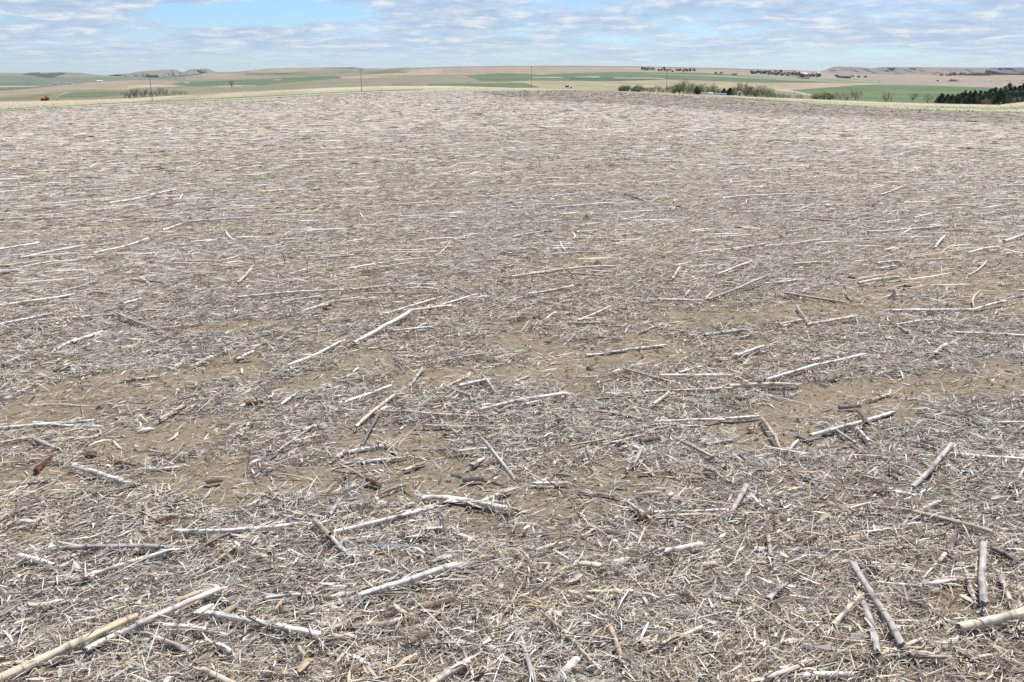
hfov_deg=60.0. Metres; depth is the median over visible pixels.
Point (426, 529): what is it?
corn stalk
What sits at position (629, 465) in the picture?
corn stalk
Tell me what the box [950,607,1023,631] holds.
corn stalk
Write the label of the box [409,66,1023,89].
distant field
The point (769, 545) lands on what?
corn stalk
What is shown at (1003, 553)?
corn stalk
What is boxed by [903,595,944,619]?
corn stalk
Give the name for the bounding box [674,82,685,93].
leafy shrub
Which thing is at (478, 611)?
corn stalk
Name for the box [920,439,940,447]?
corn cob
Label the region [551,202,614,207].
corn stalk
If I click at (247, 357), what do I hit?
root crown
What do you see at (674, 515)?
corn stalk
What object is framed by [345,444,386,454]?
corn stalk
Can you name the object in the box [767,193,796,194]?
corn stalk
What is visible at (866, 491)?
corn cob
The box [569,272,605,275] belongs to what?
corn stalk
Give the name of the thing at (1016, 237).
corn stalk
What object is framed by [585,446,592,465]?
corn stalk
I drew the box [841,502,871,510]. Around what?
corn stalk
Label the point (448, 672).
corn stalk
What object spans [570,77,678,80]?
green field
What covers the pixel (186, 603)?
corn stalk
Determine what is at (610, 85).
pasture
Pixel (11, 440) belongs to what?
corn stalk
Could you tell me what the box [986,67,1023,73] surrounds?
hill
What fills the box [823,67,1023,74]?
hill
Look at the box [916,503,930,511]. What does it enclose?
root crown
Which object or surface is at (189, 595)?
corn stalk
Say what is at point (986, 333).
corn stalk
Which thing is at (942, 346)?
corn stalk
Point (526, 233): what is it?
corn stalk
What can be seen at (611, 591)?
corn stalk
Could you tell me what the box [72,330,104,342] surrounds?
corn stalk
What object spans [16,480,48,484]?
corn stalk
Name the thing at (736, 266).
corn stalk
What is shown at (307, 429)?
corn stalk
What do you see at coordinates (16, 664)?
corn stalk
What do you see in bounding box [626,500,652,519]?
corn stalk
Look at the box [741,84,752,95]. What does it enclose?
leafy shrub
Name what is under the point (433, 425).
corn stalk
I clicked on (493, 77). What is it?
green field
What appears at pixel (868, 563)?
corn stalk
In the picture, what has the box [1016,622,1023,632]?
corn stalk
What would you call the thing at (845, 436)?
corn stalk
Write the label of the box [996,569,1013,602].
corn stalk
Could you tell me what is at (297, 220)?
corn stalk
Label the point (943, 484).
corn husk
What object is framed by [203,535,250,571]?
corn stalk
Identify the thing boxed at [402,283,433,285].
corn stalk
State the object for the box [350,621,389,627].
corn stalk
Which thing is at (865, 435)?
corn stalk
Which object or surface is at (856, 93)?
leafless shrub
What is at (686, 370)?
corn stalk
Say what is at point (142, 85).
stubble field
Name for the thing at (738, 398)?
corn cob
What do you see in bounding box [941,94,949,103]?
cedar tree
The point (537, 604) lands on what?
root crown
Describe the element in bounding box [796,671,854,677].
corn stalk
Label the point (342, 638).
corn stalk
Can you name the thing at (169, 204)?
corn stalk
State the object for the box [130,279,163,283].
corn stalk
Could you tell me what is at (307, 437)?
corn stalk
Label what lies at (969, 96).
cedar tree
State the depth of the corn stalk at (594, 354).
5.79 m
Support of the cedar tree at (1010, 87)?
on the green field at (898, 93)
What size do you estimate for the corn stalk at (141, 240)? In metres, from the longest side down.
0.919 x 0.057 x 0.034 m
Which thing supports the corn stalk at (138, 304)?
on the corn field at (518, 343)
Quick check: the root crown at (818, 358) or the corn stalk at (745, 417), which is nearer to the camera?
the corn stalk at (745, 417)
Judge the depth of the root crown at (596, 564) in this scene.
3.24 m
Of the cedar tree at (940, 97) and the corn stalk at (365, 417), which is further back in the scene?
the cedar tree at (940, 97)
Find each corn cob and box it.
[33,455,52,472]
[53,366,68,372]
[113,459,135,466]
[155,515,173,525]
[205,477,223,483]
[246,400,263,405]
[365,477,381,486]
[407,630,428,644]
[419,597,455,611]
[429,399,447,404]
[462,476,484,482]
[606,529,624,537]
[638,509,653,519]
[639,436,660,442]
[735,395,753,399]
[824,374,841,381]
[838,404,861,409]
[864,487,887,494]
[887,467,903,476]
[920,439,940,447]
[945,533,957,552]
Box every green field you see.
[0,71,877,97]
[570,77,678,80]
[656,74,883,82]
[790,85,1023,104]
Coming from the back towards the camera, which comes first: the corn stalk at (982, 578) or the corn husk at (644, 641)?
the corn stalk at (982, 578)
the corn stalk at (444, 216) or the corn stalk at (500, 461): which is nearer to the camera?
the corn stalk at (500, 461)
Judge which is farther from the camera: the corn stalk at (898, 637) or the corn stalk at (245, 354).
the corn stalk at (245, 354)
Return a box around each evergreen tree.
[693,87,700,93]
[726,88,734,94]
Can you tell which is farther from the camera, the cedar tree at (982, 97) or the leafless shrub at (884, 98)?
the leafless shrub at (884, 98)
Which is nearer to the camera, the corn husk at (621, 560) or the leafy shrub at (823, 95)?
the corn husk at (621, 560)
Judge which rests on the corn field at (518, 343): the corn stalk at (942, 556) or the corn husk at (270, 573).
the corn stalk at (942, 556)
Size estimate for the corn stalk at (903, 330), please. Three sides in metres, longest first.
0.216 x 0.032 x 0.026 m
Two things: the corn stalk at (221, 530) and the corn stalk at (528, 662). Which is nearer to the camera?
the corn stalk at (528, 662)
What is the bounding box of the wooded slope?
[22,67,365,77]
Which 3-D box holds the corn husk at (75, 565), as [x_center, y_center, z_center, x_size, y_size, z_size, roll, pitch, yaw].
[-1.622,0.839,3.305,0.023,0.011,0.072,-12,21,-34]
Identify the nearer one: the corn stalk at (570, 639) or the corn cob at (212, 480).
the corn stalk at (570, 639)
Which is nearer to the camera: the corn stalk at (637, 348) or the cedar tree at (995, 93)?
the corn stalk at (637, 348)
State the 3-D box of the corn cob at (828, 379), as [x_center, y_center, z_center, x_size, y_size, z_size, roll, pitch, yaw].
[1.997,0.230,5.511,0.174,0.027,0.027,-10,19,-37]
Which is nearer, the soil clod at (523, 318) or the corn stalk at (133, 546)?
the corn stalk at (133, 546)
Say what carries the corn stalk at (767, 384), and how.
on the corn field at (518, 343)
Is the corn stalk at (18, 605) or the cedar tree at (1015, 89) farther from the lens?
the cedar tree at (1015, 89)
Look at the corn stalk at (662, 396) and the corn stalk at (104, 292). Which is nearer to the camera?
the corn stalk at (662, 396)
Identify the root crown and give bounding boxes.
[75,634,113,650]
[194,359,214,364]
[233,356,255,360]
[391,602,419,624]
[518,594,564,617]
[577,561,615,576]
[617,440,634,449]
[631,444,647,452]
[648,545,681,560]
[739,333,753,338]
[747,423,761,430]
[807,356,827,361]
[858,656,881,673]
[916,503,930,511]
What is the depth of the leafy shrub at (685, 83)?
454.02 m
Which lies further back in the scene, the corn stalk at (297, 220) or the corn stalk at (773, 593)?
the corn stalk at (297, 220)
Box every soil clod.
[83,451,98,459]
[517,316,525,321]
[546,424,558,433]
[772,521,782,529]
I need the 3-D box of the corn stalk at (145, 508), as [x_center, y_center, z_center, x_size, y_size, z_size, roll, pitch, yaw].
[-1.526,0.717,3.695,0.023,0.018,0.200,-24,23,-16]
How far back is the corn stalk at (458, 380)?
5.25 m
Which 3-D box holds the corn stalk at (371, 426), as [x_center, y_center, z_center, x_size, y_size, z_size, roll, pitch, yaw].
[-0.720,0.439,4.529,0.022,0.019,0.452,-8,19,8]
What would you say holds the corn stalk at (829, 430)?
on the corn field at (518, 343)
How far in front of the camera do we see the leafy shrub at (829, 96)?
458.56 m
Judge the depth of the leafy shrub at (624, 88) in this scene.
592.01 m
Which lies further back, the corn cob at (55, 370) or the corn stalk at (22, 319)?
the corn stalk at (22, 319)
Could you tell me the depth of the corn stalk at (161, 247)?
10.09 m
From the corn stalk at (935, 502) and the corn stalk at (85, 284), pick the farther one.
the corn stalk at (85, 284)
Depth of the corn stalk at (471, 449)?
4.24 m
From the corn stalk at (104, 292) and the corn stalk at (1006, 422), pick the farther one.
the corn stalk at (104, 292)
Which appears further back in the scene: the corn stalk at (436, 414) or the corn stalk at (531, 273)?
the corn stalk at (531, 273)
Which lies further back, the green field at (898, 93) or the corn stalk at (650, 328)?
the green field at (898, 93)
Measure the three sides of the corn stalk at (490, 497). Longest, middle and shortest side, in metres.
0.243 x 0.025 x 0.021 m
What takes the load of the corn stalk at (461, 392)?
on the corn field at (518, 343)
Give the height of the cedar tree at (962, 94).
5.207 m
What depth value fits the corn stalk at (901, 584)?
3.19 m
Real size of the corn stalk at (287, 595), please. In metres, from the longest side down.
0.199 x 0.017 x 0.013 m
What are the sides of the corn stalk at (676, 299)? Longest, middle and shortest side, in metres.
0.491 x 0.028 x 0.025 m
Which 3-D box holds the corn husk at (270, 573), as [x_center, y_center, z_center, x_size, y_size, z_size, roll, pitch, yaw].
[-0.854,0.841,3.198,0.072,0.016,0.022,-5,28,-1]
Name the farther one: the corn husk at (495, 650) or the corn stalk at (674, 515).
the corn stalk at (674, 515)
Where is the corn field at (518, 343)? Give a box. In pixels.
[0,91,1023,681]
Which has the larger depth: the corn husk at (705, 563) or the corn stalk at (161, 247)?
the corn stalk at (161, 247)
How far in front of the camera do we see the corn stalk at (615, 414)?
4.72 m
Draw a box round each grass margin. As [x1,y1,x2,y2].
[0,86,1023,106]
[0,88,1023,113]
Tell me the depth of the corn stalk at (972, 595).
3.16 m
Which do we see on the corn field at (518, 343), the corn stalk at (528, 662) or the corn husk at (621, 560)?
the corn stalk at (528, 662)
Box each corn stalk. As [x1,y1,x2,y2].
[0,183,85,186]
[0,242,40,249]
[0,293,76,305]
[0,313,53,324]
[0,352,27,365]
[0,419,98,429]
[0,436,30,443]
[0,507,27,516]
[0,578,64,616]
[0,609,140,681]
[0,660,27,667]
[15,496,65,509]
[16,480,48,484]
[16,551,56,567]
[17,244,84,258]
[19,260,57,266]
[26,598,90,606]
[29,421,102,427]
[32,437,61,450]
[37,313,113,320]
[55,338,76,349]
[55,543,167,549]
[60,280,97,291]
[71,463,125,483]
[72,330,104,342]
[77,187,115,190]
[80,586,226,652]
[81,548,174,579]
[92,238,148,253]
[93,291,116,294]
[95,488,120,494]
[108,188,176,203]
[112,310,159,330]
[119,298,142,304]
[122,376,162,380]
[127,298,146,312]
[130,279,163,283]
[132,305,169,312]
[141,631,190,651]
[142,502,147,523]
[143,243,185,249]
[147,466,181,469]
[153,451,182,457]
[154,201,183,207]
[157,403,188,420]
[161,223,180,230]
[161,623,221,634]
[162,322,204,329]
[168,584,219,603]
[169,522,297,532]
[181,260,218,261]
[183,216,257,222]
[189,609,320,636]
[192,666,234,681]
[194,355,213,365]
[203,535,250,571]
[210,265,242,267]
[213,641,234,656]
[235,350,254,360]
[236,267,252,282]
[236,289,341,297]
[257,494,293,496]
[259,231,305,233]
[259,430,291,443]
[263,592,318,598]
[264,205,329,208]
[272,423,314,454]
[280,394,293,403]
[281,218,312,221]
[281,295,320,302]
[285,340,340,365]
[292,434,320,442]
[299,303,325,312]
[300,423,322,430]
[311,517,331,536]
[313,609,368,641]
[319,630,349,641]
[320,254,354,257]
[327,534,347,554]
[328,297,360,302]
[328,496,342,516]
[332,448,350,460]
[332,505,436,533]
[340,457,403,465]
[341,384,393,403]
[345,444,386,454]
[350,285,402,290]
[350,561,463,598]
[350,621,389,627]
[353,308,412,343]
[354,395,395,428]
[360,409,380,446]
[368,292,447,293]
[378,437,400,457]
[381,409,491,417]
[382,296,442,315]
[383,203,415,205]
[393,326,431,330]
[401,461,426,472]
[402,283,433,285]
[402,533,424,538]
[405,287,436,288]
[405,503,436,511]
[405,526,442,533]
[408,304,452,310]
[409,367,423,384]
[417,495,507,511]
[425,424,515,428]
[429,654,472,681]
[430,215,457,217]
[431,402,451,408]
[432,221,476,225]
[437,294,475,305]
[441,375,467,387]
[441,514,449,548]
[444,385,471,395]
[448,352,492,359]
[451,279,487,280]
[453,447,486,451]
[454,286,471,294]
[458,378,490,386]
[465,456,486,466]
[469,603,483,615]
[478,392,569,410]
[480,436,518,486]
[481,374,495,392]
[481,486,516,500]
[510,271,558,277]
[511,230,544,237]
[513,629,532,674]
[514,375,529,381]
[524,400,545,404]
[528,265,616,272]
[528,285,575,294]
[529,481,568,484]
[534,541,564,551]
[536,183,595,185]
[536,300,577,308]
[539,609,593,665]
[543,311,556,321]
[550,655,579,681]
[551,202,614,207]
[551,241,627,248]
[552,251,602,254]
[554,238,608,238]
[566,322,605,323]
[566,589,606,604]
[567,423,679,446]
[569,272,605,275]
[577,305,610,321]
[577,491,615,497]
[585,352,606,356]
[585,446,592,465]
[586,589,633,593]
[589,409,640,419]
[602,434,640,445]
[607,624,623,659]
[609,344,666,352]
[610,391,641,394]
[623,368,681,385]
[625,453,633,472]
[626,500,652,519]
[632,446,643,464]
[638,460,653,475]
[639,323,661,332]
[642,387,731,392]
[650,298,703,300]
[650,391,669,404]
[653,418,724,421]
[654,508,728,513]
[655,625,705,645]
[656,373,733,376]
[661,541,707,553]
[661,668,673,681]
[662,423,706,427]
[666,513,713,516]
[679,365,701,373]
[681,441,713,457]
[697,248,742,252]
[698,615,727,632]
[702,438,733,445]
[704,328,746,335]
[706,273,772,299]
[716,260,752,275]
[718,280,739,285]
[721,194,767,198]
[722,415,760,419]
[725,382,799,386]
[727,481,748,518]
[732,242,769,248]
[734,345,764,356]
[734,647,768,654]
[750,494,764,508]
[760,416,782,451]
[762,279,798,283]
[763,533,773,558]
[764,364,816,380]
[764,582,784,601]
[765,239,820,246]
[765,658,816,679]
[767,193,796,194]
[774,486,803,494]
[778,319,802,324]
[784,292,846,302]
[793,261,830,264]
[793,433,814,443]
[795,305,808,322]
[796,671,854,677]
[799,476,828,483]
[806,315,858,325]
[807,420,868,436]
[808,218,847,222]
[816,353,865,365]
[825,223,850,225]
[829,591,863,628]
[835,429,857,443]
[838,503,853,516]
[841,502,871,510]
[849,560,906,647]
[852,454,881,457]
[856,426,871,442]
[857,276,901,283]
[857,410,868,423]
[857,591,880,655]
[860,559,879,570]
[867,228,910,231]
[867,411,896,420]
[869,393,891,401]
[876,581,924,586]
[877,260,900,262]
[879,186,902,194]
[880,265,896,268]
[887,489,917,496]
[889,638,921,652]
[890,308,978,311]
[895,319,934,325]
[897,326,909,333]
[897,507,995,534]
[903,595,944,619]
[904,653,951,658]
[909,442,953,489]
[911,439,939,450]
[912,225,940,229]
[915,578,955,587]
[920,499,942,510]
[932,343,947,354]
[934,235,945,248]
[937,547,952,562]
[939,452,1023,460]
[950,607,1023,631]
[955,331,1023,335]
[961,415,981,425]
[964,571,976,600]
[967,245,1000,253]
[975,300,1007,309]
[977,540,988,609]
[982,421,1023,423]
[989,545,1023,563]
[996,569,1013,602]
[997,294,1023,300]
[998,184,1023,185]
[1002,233,1023,241]
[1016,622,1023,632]
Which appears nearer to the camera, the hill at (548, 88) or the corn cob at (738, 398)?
the corn cob at (738, 398)
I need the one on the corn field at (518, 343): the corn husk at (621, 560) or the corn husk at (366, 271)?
the corn husk at (366, 271)
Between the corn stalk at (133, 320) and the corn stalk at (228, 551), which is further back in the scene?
the corn stalk at (133, 320)
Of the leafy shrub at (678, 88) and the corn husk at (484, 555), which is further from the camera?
the leafy shrub at (678, 88)
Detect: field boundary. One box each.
[0,89,610,110]
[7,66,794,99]
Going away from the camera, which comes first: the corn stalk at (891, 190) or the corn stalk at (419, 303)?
the corn stalk at (419, 303)
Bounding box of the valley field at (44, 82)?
[0,68,403,90]
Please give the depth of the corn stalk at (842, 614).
3.00 m
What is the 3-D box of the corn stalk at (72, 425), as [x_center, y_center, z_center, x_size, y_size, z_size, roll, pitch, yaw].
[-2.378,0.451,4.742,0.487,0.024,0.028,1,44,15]
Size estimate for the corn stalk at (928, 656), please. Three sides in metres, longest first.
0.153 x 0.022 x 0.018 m
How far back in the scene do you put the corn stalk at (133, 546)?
3.42 m
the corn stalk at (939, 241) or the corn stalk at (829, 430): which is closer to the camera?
the corn stalk at (829, 430)
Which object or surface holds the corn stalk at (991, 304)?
on the corn field at (518, 343)
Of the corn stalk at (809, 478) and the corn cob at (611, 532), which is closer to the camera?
the corn cob at (611, 532)
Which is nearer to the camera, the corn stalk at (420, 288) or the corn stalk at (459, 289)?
the corn stalk at (459, 289)
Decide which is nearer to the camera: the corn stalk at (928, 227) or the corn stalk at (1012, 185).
the corn stalk at (928, 227)
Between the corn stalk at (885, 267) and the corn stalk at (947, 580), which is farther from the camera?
the corn stalk at (885, 267)
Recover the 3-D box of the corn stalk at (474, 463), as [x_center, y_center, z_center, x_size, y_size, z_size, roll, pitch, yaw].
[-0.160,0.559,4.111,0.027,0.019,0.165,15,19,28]
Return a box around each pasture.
[0,67,480,95]
[0,72,876,98]
[0,89,1023,113]
[191,74,761,96]
[391,80,959,85]
[858,75,1023,78]
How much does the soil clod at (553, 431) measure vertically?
0.059 m
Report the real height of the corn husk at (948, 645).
0.020 m
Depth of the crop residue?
5.24 m
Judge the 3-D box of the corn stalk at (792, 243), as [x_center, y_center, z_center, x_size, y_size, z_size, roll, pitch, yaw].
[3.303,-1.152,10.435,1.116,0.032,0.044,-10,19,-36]
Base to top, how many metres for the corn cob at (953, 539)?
0.028 m
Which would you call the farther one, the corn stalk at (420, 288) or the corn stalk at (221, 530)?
the corn stalk at (420, 288)
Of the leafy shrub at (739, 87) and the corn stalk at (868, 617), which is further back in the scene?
the leafy shrub at (739, 87)
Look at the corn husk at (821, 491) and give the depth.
3.92 m
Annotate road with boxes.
[771,89,810,94]
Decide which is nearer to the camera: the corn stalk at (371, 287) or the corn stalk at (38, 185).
the corn stalk at (371, 287)
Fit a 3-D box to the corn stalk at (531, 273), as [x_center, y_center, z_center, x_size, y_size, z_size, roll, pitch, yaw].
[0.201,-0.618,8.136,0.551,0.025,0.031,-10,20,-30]
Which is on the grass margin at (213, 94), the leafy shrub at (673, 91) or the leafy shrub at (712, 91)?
the leafy shrub at (673, 91)
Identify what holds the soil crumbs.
on the corn field at (518, 343)
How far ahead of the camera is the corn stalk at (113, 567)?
3.31 m
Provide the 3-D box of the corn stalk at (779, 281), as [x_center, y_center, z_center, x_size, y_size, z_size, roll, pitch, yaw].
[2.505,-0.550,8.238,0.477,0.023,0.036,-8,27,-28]
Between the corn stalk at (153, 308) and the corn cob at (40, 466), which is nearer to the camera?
the corn cob at (40, 466)
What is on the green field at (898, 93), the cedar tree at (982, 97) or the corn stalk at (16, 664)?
the cedar tree at (982, 97)
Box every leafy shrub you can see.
[620,85,630,90]
[631,86,640,91]
[667,84,680,92]
[673,79,693,93]
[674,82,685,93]
[682,82,696,93]
[697,83,713,93]
[705,84,721,93]
[734,82,750,95]
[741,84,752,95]
[747,87,760,96]
[754,83,769,96]
[762,88,775,96]
[814,90,830,99]
[825,92,835,99]
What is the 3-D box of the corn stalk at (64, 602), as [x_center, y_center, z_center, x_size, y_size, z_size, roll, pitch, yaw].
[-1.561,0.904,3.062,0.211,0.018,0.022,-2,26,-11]
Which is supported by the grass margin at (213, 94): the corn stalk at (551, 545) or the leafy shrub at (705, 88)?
the leafy shrub at (705, 88)
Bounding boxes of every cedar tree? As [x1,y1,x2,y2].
[936,93,945,102]
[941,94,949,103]
[946,94,954,103]
[949,93,962,103]
[960,92,965,103]
[962,91,976,103]
[971,90,979,103]
[972,91,987,103]
[975,89,983,103]
[981,88,993,102]
[986,87,1000,104]
[990,87,1004,104]
[996,86,1011,103]
[1005,83,1014,101]
[1008,86,1018,102]
[1010,85,1023,102]
[1013,83,1023,101]
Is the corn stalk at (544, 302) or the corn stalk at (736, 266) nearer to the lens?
the corn stalk at (544, 302)
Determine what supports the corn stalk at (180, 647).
on the corn field at (518, 343)
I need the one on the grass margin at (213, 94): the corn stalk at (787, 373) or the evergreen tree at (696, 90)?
the evergreen tree at (696, 90)
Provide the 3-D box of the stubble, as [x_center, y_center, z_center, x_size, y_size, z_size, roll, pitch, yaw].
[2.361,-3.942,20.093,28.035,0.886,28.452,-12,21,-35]
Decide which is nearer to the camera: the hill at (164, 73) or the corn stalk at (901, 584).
the corn stalk at (901, 584)
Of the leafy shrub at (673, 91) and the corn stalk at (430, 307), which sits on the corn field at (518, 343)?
the corn stalk at (430, 307)
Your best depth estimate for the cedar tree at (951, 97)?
379.77 m
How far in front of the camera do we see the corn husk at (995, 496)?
3.88 m
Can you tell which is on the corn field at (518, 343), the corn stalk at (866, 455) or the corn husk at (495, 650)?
the corn stalk at (866, 455)
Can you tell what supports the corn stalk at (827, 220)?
on the corn field at (518, 343)
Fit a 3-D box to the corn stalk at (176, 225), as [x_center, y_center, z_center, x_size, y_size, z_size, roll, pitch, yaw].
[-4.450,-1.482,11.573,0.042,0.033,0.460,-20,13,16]
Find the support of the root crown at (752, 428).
on the corn field at (518, 343)
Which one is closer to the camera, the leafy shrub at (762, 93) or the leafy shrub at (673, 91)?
the leafy shrub at (673, 91)
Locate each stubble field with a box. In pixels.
[0,68,614,95]
[0,68,973,94]
[341,69,870,89]
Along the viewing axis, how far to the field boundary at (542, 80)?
2143.54 m
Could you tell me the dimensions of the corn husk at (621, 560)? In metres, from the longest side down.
0.090 x 0.037 x 0.018 m
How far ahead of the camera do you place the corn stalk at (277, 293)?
7.60 m
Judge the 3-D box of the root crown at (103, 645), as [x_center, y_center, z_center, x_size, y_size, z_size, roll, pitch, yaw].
[-1.341,0.973,2.844,0.123,0.036,0.055,-4,17,-13]
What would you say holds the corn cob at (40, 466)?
on the corn field at (518, 343)
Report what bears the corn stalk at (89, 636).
on the corn field at (518, 343)
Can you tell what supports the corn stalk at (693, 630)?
on the corn field at (518, 343)
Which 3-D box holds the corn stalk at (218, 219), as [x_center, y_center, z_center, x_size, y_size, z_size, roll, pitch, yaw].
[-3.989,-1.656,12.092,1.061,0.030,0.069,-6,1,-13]
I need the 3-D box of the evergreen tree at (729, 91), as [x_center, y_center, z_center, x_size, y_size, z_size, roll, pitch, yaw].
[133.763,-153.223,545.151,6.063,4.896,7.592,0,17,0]
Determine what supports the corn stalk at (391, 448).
on the corn field at (518, 343)
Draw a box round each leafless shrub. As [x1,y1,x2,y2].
[851,90,864,100]
[880,93,889,101]
[909,92,919,100]
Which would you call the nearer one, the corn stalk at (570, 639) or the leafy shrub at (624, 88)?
the corn stalk at (570, 639)
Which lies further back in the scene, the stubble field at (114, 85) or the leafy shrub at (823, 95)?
the stubble field at (114, 85)
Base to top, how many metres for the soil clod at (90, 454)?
0.049 m
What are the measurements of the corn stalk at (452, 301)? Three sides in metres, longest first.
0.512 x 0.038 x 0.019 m
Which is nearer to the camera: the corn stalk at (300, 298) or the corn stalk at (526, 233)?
the corn stalk at (300, 298)
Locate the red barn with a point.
(843, 75)
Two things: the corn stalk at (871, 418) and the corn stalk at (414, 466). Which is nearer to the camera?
the corn stalk at (414, 466)
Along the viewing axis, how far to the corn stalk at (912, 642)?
2.82 m
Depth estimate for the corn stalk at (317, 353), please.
5.79 m
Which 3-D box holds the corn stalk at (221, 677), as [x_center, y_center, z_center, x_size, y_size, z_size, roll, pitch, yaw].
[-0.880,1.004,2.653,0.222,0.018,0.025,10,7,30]
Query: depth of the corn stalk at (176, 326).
6.68 m
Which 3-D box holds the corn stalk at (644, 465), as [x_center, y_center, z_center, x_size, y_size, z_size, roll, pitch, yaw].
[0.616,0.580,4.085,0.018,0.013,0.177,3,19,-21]
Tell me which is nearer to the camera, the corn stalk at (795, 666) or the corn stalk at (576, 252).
the corn stalk at (795, 666)
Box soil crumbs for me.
[2,190,1022,627]
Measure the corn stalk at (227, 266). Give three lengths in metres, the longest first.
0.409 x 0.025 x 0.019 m
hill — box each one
[12,86,1021,104]
[109,69,214,77]
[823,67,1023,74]
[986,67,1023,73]
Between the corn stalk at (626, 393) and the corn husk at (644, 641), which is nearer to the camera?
the corn husk at (644, 641)
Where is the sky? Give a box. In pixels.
[0,0,1023,74]
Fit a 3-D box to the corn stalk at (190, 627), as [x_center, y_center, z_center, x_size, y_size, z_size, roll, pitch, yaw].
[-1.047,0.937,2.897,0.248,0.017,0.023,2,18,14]
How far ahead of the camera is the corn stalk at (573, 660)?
2.62 m
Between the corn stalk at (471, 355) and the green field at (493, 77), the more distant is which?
the green field at (493, 77)
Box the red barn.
[837,74,850,77]
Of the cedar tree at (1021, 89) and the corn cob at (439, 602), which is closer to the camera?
the corn cob at (439, 602)
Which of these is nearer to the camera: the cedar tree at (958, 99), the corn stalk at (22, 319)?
the corn stalk at (22, 319)
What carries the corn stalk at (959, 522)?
on the corn field at (518, 343)
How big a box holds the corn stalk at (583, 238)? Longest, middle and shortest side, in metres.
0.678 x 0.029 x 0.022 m
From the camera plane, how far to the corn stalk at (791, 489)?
3.93 m
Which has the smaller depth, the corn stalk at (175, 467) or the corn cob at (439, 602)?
the corn cob at (439, 602)
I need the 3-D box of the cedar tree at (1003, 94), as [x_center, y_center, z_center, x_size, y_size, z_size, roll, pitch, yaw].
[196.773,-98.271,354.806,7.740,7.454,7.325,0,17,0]
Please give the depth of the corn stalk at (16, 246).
10.42 m
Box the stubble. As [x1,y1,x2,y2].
[0,139,1023,681]
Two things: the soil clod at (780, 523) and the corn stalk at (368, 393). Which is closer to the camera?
the soil clod at (780, 523)
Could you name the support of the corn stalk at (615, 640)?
on the corn field at (518, 343)
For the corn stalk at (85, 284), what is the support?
on the corn field at (518, 343)
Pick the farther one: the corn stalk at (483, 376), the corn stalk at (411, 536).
the corn stalk at (483, 376)
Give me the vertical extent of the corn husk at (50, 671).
0.014 m
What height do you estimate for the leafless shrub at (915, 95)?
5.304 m
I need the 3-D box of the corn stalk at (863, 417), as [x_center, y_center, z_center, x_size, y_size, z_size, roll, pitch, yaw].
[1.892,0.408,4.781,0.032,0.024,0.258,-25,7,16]
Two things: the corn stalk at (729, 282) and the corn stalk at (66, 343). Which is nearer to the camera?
the corn stalk at (66, 343)
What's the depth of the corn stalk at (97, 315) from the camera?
7.01 m
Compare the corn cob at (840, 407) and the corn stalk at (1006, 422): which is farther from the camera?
the corn cob at (840, 407)
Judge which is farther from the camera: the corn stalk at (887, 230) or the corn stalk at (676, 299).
the corn stalk at (887, 230)
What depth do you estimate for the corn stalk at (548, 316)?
6.62 m
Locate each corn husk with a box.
[32,667,58,675]
[73,562,79,570]
[121,651,140,666]
[216,638,231,648]
[265,571,284,576]
[297,658,313,671]
[361,270,375,273]
[379,566,393,572]
[412,544,424,552]
[479,553,492,557]
[482,641,500,652]
[567,573,582,582]
[608,557,629,566]
[641,636,649,644]
[702,469,717,474]
[702,561,718,565]
[713,592,731,598]
[754,546,767,550]
[784,637,800,643]
[812,488,831,494]
[928,636,959,648]
[935,481,951,488]
[990,494,1004,498]
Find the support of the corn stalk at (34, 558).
on the corn field at (518, 343)
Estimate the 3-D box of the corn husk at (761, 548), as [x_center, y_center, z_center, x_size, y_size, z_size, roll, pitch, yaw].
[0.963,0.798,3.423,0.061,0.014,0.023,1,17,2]
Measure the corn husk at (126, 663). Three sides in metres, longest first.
0.072 x 0.028 x 0.017 m
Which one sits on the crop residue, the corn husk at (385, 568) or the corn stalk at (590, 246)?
the corn husk at (385, 568)
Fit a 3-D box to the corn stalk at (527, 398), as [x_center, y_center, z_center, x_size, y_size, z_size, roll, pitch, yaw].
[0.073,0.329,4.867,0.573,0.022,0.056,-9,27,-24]
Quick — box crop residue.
[0,90,1023,681]
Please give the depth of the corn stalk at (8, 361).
5.91 m
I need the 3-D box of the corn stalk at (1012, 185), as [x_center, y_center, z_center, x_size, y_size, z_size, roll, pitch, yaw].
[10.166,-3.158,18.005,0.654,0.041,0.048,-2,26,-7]
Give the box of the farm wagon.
[41,96,49,100]
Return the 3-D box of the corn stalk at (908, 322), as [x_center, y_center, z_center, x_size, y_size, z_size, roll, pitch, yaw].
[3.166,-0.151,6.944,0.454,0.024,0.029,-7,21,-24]
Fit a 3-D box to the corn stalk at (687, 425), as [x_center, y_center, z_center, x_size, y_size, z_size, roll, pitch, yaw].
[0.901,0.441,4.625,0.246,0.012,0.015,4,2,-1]
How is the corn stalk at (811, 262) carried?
on the corn field at (518, 343)
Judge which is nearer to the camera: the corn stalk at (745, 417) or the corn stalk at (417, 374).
the corn stalk at (745, 417)
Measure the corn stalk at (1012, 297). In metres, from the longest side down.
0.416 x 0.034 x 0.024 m
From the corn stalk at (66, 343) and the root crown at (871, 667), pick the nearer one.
the root crown at (871, 667)
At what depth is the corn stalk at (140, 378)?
5.50 m
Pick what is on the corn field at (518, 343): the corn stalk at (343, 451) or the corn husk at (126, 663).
the corn stalk at (343, 451)
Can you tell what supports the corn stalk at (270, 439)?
on the corn field at (518, 343)
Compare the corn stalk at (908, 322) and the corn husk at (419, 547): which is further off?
the corn stalk at (908, 322)
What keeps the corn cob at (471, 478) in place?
on the corn field at (518, 343)
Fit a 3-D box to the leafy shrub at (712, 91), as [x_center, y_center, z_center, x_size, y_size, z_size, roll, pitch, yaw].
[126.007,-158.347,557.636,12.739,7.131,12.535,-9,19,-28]

